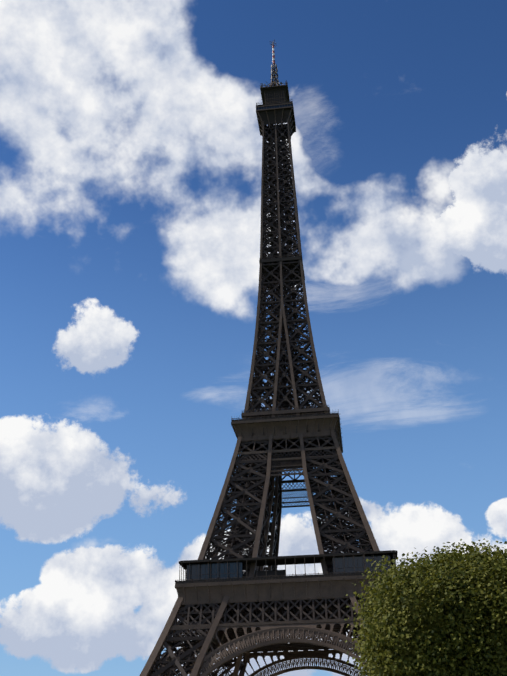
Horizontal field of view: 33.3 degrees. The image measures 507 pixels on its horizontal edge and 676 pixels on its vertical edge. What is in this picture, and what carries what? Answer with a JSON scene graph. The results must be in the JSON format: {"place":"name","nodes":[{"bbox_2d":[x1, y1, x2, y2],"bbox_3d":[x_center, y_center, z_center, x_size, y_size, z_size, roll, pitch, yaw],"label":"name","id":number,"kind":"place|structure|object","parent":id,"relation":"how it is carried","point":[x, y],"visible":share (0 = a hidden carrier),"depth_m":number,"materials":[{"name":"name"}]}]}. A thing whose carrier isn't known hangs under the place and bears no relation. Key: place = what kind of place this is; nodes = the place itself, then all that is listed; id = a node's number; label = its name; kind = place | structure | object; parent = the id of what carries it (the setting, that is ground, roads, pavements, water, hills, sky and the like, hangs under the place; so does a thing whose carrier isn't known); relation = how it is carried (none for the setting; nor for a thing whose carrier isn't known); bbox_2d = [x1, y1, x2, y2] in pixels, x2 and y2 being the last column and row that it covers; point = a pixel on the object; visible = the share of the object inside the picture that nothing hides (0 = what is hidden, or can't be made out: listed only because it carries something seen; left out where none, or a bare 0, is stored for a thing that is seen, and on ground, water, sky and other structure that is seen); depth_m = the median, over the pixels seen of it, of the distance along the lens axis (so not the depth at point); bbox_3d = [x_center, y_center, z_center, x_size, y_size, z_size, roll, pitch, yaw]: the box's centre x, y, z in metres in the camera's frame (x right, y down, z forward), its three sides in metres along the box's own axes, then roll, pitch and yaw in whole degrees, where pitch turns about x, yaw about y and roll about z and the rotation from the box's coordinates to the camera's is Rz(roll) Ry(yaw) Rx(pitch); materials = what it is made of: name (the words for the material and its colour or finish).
{"place":"outdoors","nodes":[
{"label":"outdoors","id":0,"kind":"place"},
{"bbox_2d":[0,0,506,675],"label":"sky","id":1,"kind":"structure","parent":0,"point":[131,139],"materials":[{"name":"blue"}]},
{"label":"ground","id":2,"kind":"structure","parent":0,"visible":0},
{"bbox_2d":[139,80,395,675],"bbox_3d":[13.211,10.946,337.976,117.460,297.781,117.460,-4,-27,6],"label":"tower lattice","id":3,"kind":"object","parent":2,"relation":"on","point":[224,594],"depth_m":288.52,"materials":[{"name":"brown metal"}]},
{"bbox_2d":[149,122,374,675],"bbox_3d":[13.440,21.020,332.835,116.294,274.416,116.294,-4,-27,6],"label":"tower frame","id":4,"kind":"object","parent":3,"relation":"attached to","point":[334,532],"visible":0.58,"depth_m":303.75,"materials":[{"name":"paint"}]},
{"bbox_2d":[261,39,277,99],"bbox_3d":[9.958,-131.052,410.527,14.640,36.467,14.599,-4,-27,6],"label":"antenna mast","id":5,"kind":"object","parent":3,"relation":"on","point":[273,76],"visible":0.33,"depth_m":408.23,"materials":[{"name":"grey metal"}]},
{"bbox_2d":[272,45,274,62],"bbox_3d":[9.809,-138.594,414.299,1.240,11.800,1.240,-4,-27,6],"label":"antenna","id":6,"kind":"object","parent":5,"relation":"attached to","point":[273,56],"depth_m":414.00,"materials":[{"name":"white metal"}]},
{"bbox_2d":[262,64,287,86],"bbox_3d":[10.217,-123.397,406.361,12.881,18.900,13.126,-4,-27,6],"label":"antennas","id":7,"kind":"object","parent":5,"relation":"attached to","point":[276,76],"visible":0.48,"depth_m":405.58,"materials":[{"name":"grey metal"}]},
{"bbox_2d":[175,85,397,583],"bbox_3d":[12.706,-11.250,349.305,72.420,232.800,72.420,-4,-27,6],"label":"tower platforms","id":8,"kind":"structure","parent":3,"relation":"attached to","point":[295,559],"depth_m":277.48,"materials":[{"name":"brown metal"}]},
{"bbox_2d":[186,104,391,580],"bbox_3d":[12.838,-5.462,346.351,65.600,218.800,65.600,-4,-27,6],"label":"windows","id":9,"kind":"structure","parent":3,"relation":"attached to","point":[219,570],"depth_m":271.13,"materials":[{"name":"black glass"}]},
{"bbox_2d":[344,538,506,675],"bbox_3d":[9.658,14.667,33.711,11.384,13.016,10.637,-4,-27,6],"label":"tree","id":10,"kind":"object","parent":2,"relation":"on","point":[440,613],"depth_m":31.95,"materials":[{"name":"green plant"}]}
]}

